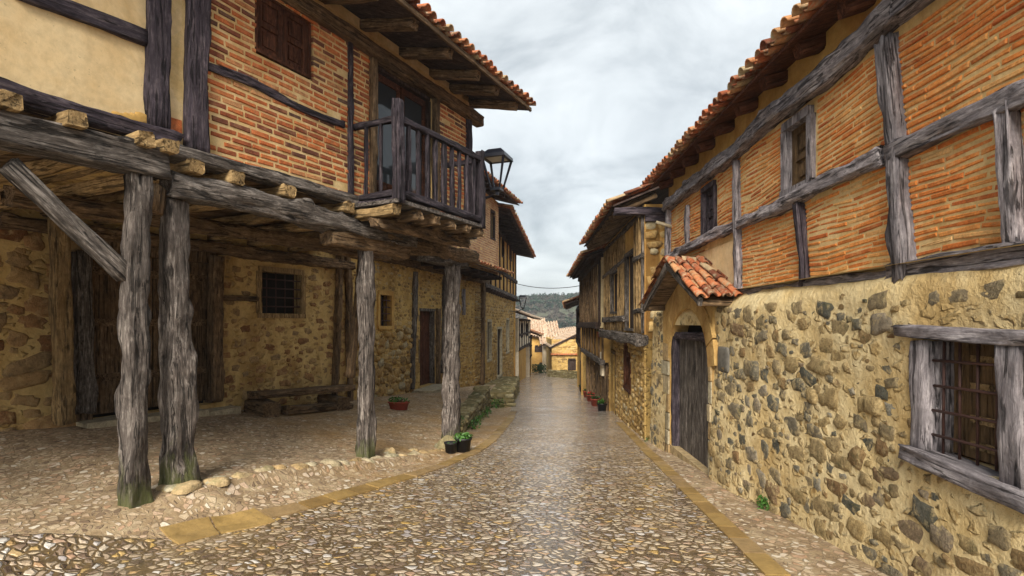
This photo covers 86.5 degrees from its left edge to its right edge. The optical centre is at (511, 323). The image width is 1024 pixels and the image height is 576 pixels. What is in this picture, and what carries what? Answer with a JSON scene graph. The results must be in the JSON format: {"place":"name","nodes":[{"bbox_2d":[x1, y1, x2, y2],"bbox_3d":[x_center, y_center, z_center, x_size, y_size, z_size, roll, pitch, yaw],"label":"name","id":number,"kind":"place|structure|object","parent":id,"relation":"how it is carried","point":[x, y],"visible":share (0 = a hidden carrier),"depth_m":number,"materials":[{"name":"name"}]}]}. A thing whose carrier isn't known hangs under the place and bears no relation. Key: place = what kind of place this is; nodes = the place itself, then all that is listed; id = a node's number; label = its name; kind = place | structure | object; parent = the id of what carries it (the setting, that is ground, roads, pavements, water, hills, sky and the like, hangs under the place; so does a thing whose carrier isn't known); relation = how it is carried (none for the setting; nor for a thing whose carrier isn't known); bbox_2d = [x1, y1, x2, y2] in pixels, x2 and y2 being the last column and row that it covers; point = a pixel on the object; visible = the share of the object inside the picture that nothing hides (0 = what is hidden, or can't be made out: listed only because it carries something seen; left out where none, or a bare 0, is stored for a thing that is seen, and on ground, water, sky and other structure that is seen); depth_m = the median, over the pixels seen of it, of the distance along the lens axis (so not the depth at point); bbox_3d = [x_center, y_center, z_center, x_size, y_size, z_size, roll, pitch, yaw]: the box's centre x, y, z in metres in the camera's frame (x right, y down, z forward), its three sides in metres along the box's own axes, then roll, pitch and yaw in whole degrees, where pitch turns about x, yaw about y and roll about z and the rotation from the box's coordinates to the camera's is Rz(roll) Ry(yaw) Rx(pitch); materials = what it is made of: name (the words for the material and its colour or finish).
{"place":"outdoors","nodes":[
{"label":"outdoors","id":0,"kind":"place"},
{"bbox_2d":[0,372,887,575],"bbox_3d":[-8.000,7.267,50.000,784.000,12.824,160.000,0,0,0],"label":"street","id":1,"kind":"structure","parent":0,"point":[561,477],"depth_m":5.37,"materials":[{"name":"beige stone"}]},
{"bbox_2d":[0,0,184,508],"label":"timber house","id":2,"kind":"structure","parent":1,"relation":"on","point":[86,89],"depth_m":4.85,"materials":[{"name":"beige paint"}]},
{"bbox_2d":[156,480,202,494],"bbox_3d":[-3.267,1.592,5.341,0.410,0.082,0.409,0,0,0],"label":"boulder","id":3,"kind":"object","parent":1,"relation":"on","point":[187,487],"visible":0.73,"depth_m":5.23,"materials":[{"name":"stone"}]},
{"bbox_2d":[203,476,230,486],"bbox_3d":[-3.040,1.615,5.580,0.272,0.086,0.226,0,0,-20],"label":"boulder","id":4,"kind":"object","parent":1,"relation":"on","point":[220,481],"visible":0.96,"depth_m":5.51,"materials":[{"name":"stone"}]},
{"bbox_2d":[0,0,535,485],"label":"timber house","id":5,"kind":"structure","parent":1,"relation":"on","point":[324,144],"depth_m":7.61,"materials":[{"name":"brick"}]},
{"bbox_2d":[75,241,221,420],"bbox_3d":[-5.978,0.085,9.082,0.230,2.739,2.295,0,0,27],"label":"door","id":6,"kind":"structure","parent":5,"relation":"in","point":[107,349],"depth_m":8.64,"materials":[{"name":"brown wood"}]},
{"bbox_2d":[256,266,305,317],"bbox_3d":[-4.829,-0.626,11.308,0.215,1.042,1.210,0,0,27],"label":"window","id":7,"kind":"structure","parent":5,"relation":"in","point":[300,278],"depth_m":11.35,"materials":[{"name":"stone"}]},
{"bbox_2d":[255,0,311,78],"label":"window","id":8,"kind":"structure","parent":5,"relation":"in","point":[282,36],"depth_m":6.58,"materials":[{"name":"red wood"}]},
{"bbox_2d":[377,66,430,206],"bbox_3d":[-1.762,-2.754,8.649,0.130,2.154,1.436,0,0,27],"label":"balcony door","id":9,"kind":"structure","parent":5,"relation":"in","point":[417,105],"depth_m":8.69,"materials":[{"name":"red wood"}]},
{"bbox_2d":[484,148,512,198],"bbox_3d":[-0.475,-2.650,9.841,0.943,0.890,0.494,0,0,24],"label":"street lantern","id":10,"kind":"object","parent":5,"relation":"attached to","point":[497,156],"visible":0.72,"depth_m":9.68,"materials":[{"name":"black paint"}]},
{"bbox_2d":[244,384,355,417],"bbox_3d":[-4.233,1.601,11.197,0.724,0.655,2.510,0,0,28],"label":"log bench","id":11,"kind":"object","parent":1,"relation":"on","point":[258,403],"visible":0.98,"depth_m":10.72,"materials":[{"name":"brown wood"}]},
{"bbox_2d":[159,411,516,544],"bbox_3d":[-0.899,2.288,10.731,1.384,1.046,12.971,0,0,14],"label":"paving strip","id":12,"kind":"object","parent":1,"relation":"on","point":[188,531],"visible":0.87,"depth_m":5.35,"materials":[{"name":"beige stone"}]},
{"bbox_2d":[231,448,444,478],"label":"kerb","id":13,"kind":"structure","parent":1,"relation":"on","point":[297,466],"depth_m":6.89,"materials":[{"name":"stone"}]},
{"bbox_2d":[382,447,396,453],"bbox_3d":[-1.898,1.995,8.394,0.230,0.181,0.194,0,0,0],"label":"boulder","id":14,"kind":"object","parent":1,"relation":"on","point":[388,450],"visible":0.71,"depth_m":8.34,"materials":[{"name":"stone"}]},
{"bbox_2d":[387,396,409,409],"bbox_3d":[-2.621,1.844,12.579,0.529,0.321,0.325,0,0,0],"label":"flower pot","id":15,"kind":"object","parent":1,"relation":"on","point":[395,404],"visible":0.99,"depth_m":12.50,"materials":[{"name":"red ceramic"}]},
{"bbox_2d":[411,384,441,392],"bbox_3d":[-2.421,2.187,17.004,0.800,0.395,1.907,0,0,15],"label":"door step","id":16,"kind":"object","parent":1,"relation":"on","point":[434,388],"depth_m":16.38,"materials":[{"name":"stone"}]},
{"bbox_2d":[345,170,522,399],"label":"stone house","id":17,"kind":"structure","parent":1,"relation":"on","point":[409,316],"depth_m":17.40,"materials":[{"name":"stone"}]},
{"bbox_2d":[377,290,393,328],"bbox_3d":[-3.472,-0.355,14.674,0.215,1.047,0.889,0,0,15],"label":"window","id":18,"kind":"structure","parent":17,"relation":"in","point":[389,295],"depth_m":14.80,"materials":[{"name":"wood"}]},
{"bbox_2d":[418,308,434,385],"bbox_3d":[-2.794,0.755,17.357,0.225,2.456,1.309,0,0,15],"label":"door","id":19,"kind":"structure","parent":17,"relation":"in","point":[426,349],"depth_m":17.70,"materials":[{"name":"red wood"}]},
{"bbox_2d":[490,209,495,240],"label":"window","id":20,"kind":"structure","parent":17,"relation":"in","point":[492,211],"depth_m":21.75,"materials":[{"name":"brown wood"}]},
{"bbox_2d":[434,435,456,450],"bbox_3d":[-1.129,2.170,9.576,0.481,0.445,0.551,0,0,-21],"label":"boulder","id":21,"kind":"object","parent":1,"relation":"on","point":[440,444],"visible":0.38,"depth_m":9.39,"materials":[{"name":"stone"}]},
{"bbox_2d":[444,441,456,453],"bbox_3d":[-1.030,2.077,9.120,0.225,0.212,0.221,0,0,40],"label":"flower pot","id":22,"kind":"object","parent":1,"relation":"on","point":[450,447],"visible":1,"depth_m":9.04,"materials":[{"name":"black plastic"}]},
{"bbox_2d":[453,432,472,452],"bbox_3d":[-0.825,2.031,9.299,0.330,0.344,0.340,0,0,34],"label":"flower pot","id":23,"kind":"object","parent":1,"relation":"on","point":[463,440],"visible":0.98,"depth_m":9.20,"materials":[{"name":"black plastic"}]},
{"bbox_2d":[460,386,490,432],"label":"retaining wall","id":24,"kind":"structure","parent":1,"relation":"on","point":[475,403],"depth_m":14.74,"materials":[{"name":"stone"}]},
{"bbox_2d":[460,415,479,428],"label":"weeds","id":25,"kind":"object","parent":24,"relation":"on","point":[470,421],"visible":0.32,"depth_m":12.55,"materials":[{"name":"green plant"}]},
{"bbox_2d":[468,406,491,428],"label":"weeds","id":26,"kind":"object","parent":1,"relation":"on","point":[482,415],"visible":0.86,"depth_m":14.02,"materials":[{"name":"green plant"}]},
{"bbox_2d":[490,398,505,408],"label":"weeds","id":27,"kind":"object","parent":1,"relation":"on","point":[496,406],"visible":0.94,"depth_m":18.70,"materials":[{"name":"green plant"}]},
{"bbox_2d":[484,376,519,406],"bbox_3d":[-0.679,3.351,24.261,1.979,1.926,10.967,0,0,2],"label":"stone landing","id":28,"kind":"object","parent":1,"relation":"on","point":[506,389],"visible":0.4,"depth_m":20.79,"materials":[{"name":"beige stone"}]},
{"bbox_2d":[481,203,535,384],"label":"stone house","id":29,"kind":"structure","parent":1,"relation":"on","point":[501,295],"depth_m":28.30,"materials":[{"name":"stone"}]},
{"bbox_2d":[487,319,491,362],"bbox_3d":[-1.093,0.786,24.809,0.190,1.941,1.337,0,0,7],"label":"window","id":30,"kind":"structure","parent":29,"relation":"in","point":[489,321],"depth_m":25.34,"materials":[{"name":"stone"}]},
{"bbox_2d":[497,327,502,378],"bbox_3d":[-0.700,1.488,28.085,0.190,2.632,1.873,0,0,7],"label":"door","id":31,"kind":"structure","parent":29,"relation":"in","point":[499,329],"depth_m":28.88,"materials":[{"name":"wood"}]},
{"bbox_2d":[501,237,503,257],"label":"window","id":32,"kind":"structure","parent":29,"relation":"in","point":[501,237],"depth_m":28.58,"materials":[{"name":"brown wood"}]},
{"bbox_2d":[506,318,509,353],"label":"window","id":33,"kind":"structure","parent":29,"relation":"in","point":[507,319],"depth_m":31.85,"materials":[{"name":"stone"}]},
{"bbox_2d":[510,295,526,314],"bbox_3d":[0.337,-1.022,31.000,1.021,1.144,0.475,0,0,0],"label":"street lantern","id":34,"kind":"object","parent":29,"relation":"attached to","point":[522,296],"visible":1,"depth_m":30.85,"materials":[{"name":"black paint"}]},
{"bbox_2d":[509,281,579,288],"bbox_3d":[1.453,-2.030,27.645,0.029,0.670,5.866,0,0,-37],"label":"cable","id":35,"kind":"object","parent":29,"relation":"attached to","point":[540,287],"visible":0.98,"depth_m":27.67,"materials":[{"name":"rubber"}]},
{"bbox_2d":[515,308,541,381],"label":"village house","id":36,"kind":"structure","parent":1,"relation":"on","point":[522,349],"depth_m":42.72,"materials":[{"name":"paint"}]},
{"bbox_2d":[527,317,546,371],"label":"village house","id":37,"kind":"structure","parent":1,"relation":"on","point":[536,356],"depth_m":62.01,"materials":[{"name":"beige paint"}]},
{"bbox_2d":[530,328,543,373],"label":"village house","id":38,"kind":"structure","parent":1,"relation":"on","point":[535,332],"depth_m":55.05,"materials":[{"name":"ceramic"}]},
{"bbox_2d":[531,364,546,372],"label":"shrub","id":39,"kind":"object","parent":1,"relation":"on","point":[543,367],"visible":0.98,"depth_m":57.86,"materials":[{"name":"green plant"}]},
{"bbox_2d":[539,320,559,371],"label":"village house","id":40,"kind":"structure","parent":1,"relation":"on","point":[552,329],"depth_m":61.88,"materials":[{"name":"beige tile"}]},
{"bbox_2d":[544,327,576,370],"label":"village house","id":41,"kind":"structure","parent":1,"relation":"on","point":[561,351],"depth_m":52.00,"materials":[{"name":"stone"}]},
{"bbox_2d":[568,358,575,369],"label":"window","id":42,"kind":"structure","parent":41,"relation":"in","point":[571,361],"depth_m":52.10,"materials":[{"name":"brown wood"}]},
{"bbox_2d":[546,369,576,378],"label":"garden wall","id":43,"kind":"structure","parent":1,"relation":"on","point":[563,374],"depth_m":48.31,"materials":[{"name":"stone"}]},
{"bbox_2d":[562,295,585,394],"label":"village house","id":44,"kind":"structure","parent":1,"relation":"on","point":[581,356],"depth_m":27.32,"materials":[{"name":"stone"}]},
{"bbox_2d":[566,242,612,410],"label":"timber house","id":45,"kind":"structure","parent":1,"relation":"on","point":[587,269],"depth_m":19.38,"materials":[{"name":"wood"}]},
{"bbox_2d":[589,358,590,392],"bbox_3d":[3.434,2.188,23.226,0.165,1.625,0.943,0,0,3],"label":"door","id":46,"kind":"structure","parent":45,"relation":"in","point":[590,358],"depth_m":23.58,"materials":[{"name":"brown wood"}]},
{"bbox_2d":[595,362,596,396],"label":"door","id":47,"kind":"structure","parent":45,"relation":"in","point":[595,362],"depth_m":21.48,"materials":[{"name":"brown wood"}]},
{"bbox_2d":[601,376,603,399],"bbox_3d":[3.219,2.340,18.930,0.165,2.319,1.146,0,0,3],"label":"door","id":48,"kind":"structure","parent":45,"relation":"in","point":[602,377],"depth_m":19.38,"materials":[{"name":"brown wood"}]},
{"bbox_2d":[586,392,594,400],"bbox_3d":[3.188,2.957,21.951,0.427,0.397,0.428,0,0,0],"label":"flower pot","id":49,"kind":"object","parent":1,"relation":"on","point":[589,395],"visible":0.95,"depth_m":21.83,"materials":[{"name":"red ceramic"}]},
{"bbox_2d":[590,396,599,405],"bbox_3d":[2.991,2.781,19.555,0.400,0.384,0.363,0,0,0],"label":"flower pot","id":50,"kind":"object","parent":1,"relation":"on","point":[594,399],"visible":0.96,"depth_m":19.45,"materials":[{"name":"red ceramic"}]},
{"bbox_2d":[597,399,606,410],"bbox_3d":[2.918,2.640,17.595,0.367,0.404,0.384,0,0,0],"label":"flower pot","id":51,"kind":"object","parent":1,"relation":"on","point":[601,405],"visible":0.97,"depth_m":17.48,"materials":[{"name":"black plastic"}]},
{"bbox_2d":[579,183,668,439],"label":"timber house","id":52,"kind":"structure","parent":1,"relation":"on","point":[628,228],"depth_m":11.98,"materials":[{"name":"stone"}]},
{"bbox_2d":[611,349,615,414],"bbox_3d":[3.212,1.771,16.944,0.190,1.879,1.795,0,0,5],"label":"door","id":53,"kind":"structure","parent":52,"relation":"in","point":[612,351],"depth_m":16.06,"materials":[{"name":"brown wood"}]},
{"bbox_2d":[610,268,616,313],"bbox_3d":[2.805,-0.841,14.626,0.170,1.179,1.411,0,0,2],"label":"window","id":54,"kind":"structure","parent":52,"relation":"in","point":[613,272],"depth_m":15.26,"materials":[{"name":"brown wood"}]},
{"bbox_2d":[623,351,630,393],"bbox_3d":[2.909,1.187,13.416,0.195,0.972,1.320,0,0,5],"label":"window","id":55,"kind":"structure","parent":52,"relation":"in","point":[626,360],"depth_m":13.97,"materials":[{"name":"red wood"}]},
{"bbox_2d":[624,248,632,330],"bbox_3d":[2.712,-0.730,12.309,0.170,1.811,1.205,0,0,2],"label":"window","id":56,"kind":"structure","parent":52,"relation":"in","point":[626,264],"depth_m":12.84,"materials":[{"name":"wood"}]},
{"bbox_2d":[616,422,790,575],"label":"paving strip","id":57,"kind":"object","parent":1,"relation":"on","point":[760,559],"visible":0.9,"depth_m":5.21,"materials":[{"name":"beige stone"}]},
{"bbox_2d":[756,495,769,509],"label":"weeds","id":58,"kind":"object","parent":1,"relation":"on","point":[764,502],"visible":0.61,"depth_m":5.63,"materials":[{"name":"green plant"}]},
{"bbox_2d":[639,0,1023,575],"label":"timber house","id":59,"kind":"structure","parent":1,"relation":"on","point":[833,296],"depth_m":4.29,"materials":[{"name":"brick"}]},
{"bbox_2d":[671,332,708,467],"bbox_3d":[2.761,1.216,8.242,0.190,2.184,1.954,0,0,0],"label":"door","id":60,"kind":"structure","parent":59,"relation":"in","point":[689,368],"depth_m":8.50,"materials":[{"name":"grey wood"}]},
{"bbox_2d":[700,180,716,235],"bbox_3d":[2.923,-1.615,7.998,0.144,0.852,0.604,0,0,0],"label":"window","id":61,"kind":"structure","parent":59,"relation":"in","point":[708,193],"depth_m":8.14,"materials":[{"name":"brown wood"}]},
{"bbox_2d":[779,105,815,197],"bbox_3d":[2.894,-1.689,5.432,0.184,0.776,0.599,0,0,0],"label":"window","id":62,"kind":"structure","parent":59,"relation":"in","point":[798,133],"depth_m":5.50,"materials":[{"name":"grey wood"}]},
{"bbox_2d":[891,324,1023,345],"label":"wooden beam","id":63,"kind":"structure","parent":59,"relation":"in","point":[1006,337],"depth_m":3.20,"materials":[{"name":"grey wood"}]},
{"bbox_2d":[516,299,575,323],"bbox_3d":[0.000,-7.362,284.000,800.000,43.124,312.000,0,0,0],"label":"hills","id":64,"kind":"structure","parent":0,"point":[563,310],"depth_m":235.49,"materials":[{"name":"green plant"}]},
{"bbox_2d":[515,292,578,328],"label":"hillside trees","id":65,"kind":"object","parent":64,"relation":"on","point":[533,300],"visible":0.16,"depth_m":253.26,"materials":[{"name":"green plant"}]},
{"bbox_2d":[559,326,575,334],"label":"village house","id":66,"kind":"structure","parent":0,"point":[563,330],"depth_m":79.02,"materials":[{"name":"beige tile"}]},
{"bbox_2d":[420,0,800,295],"label":"sky","id":67,"kind":"structure","parent":0,"point":[614,85],"materials":[{"name":"white"}]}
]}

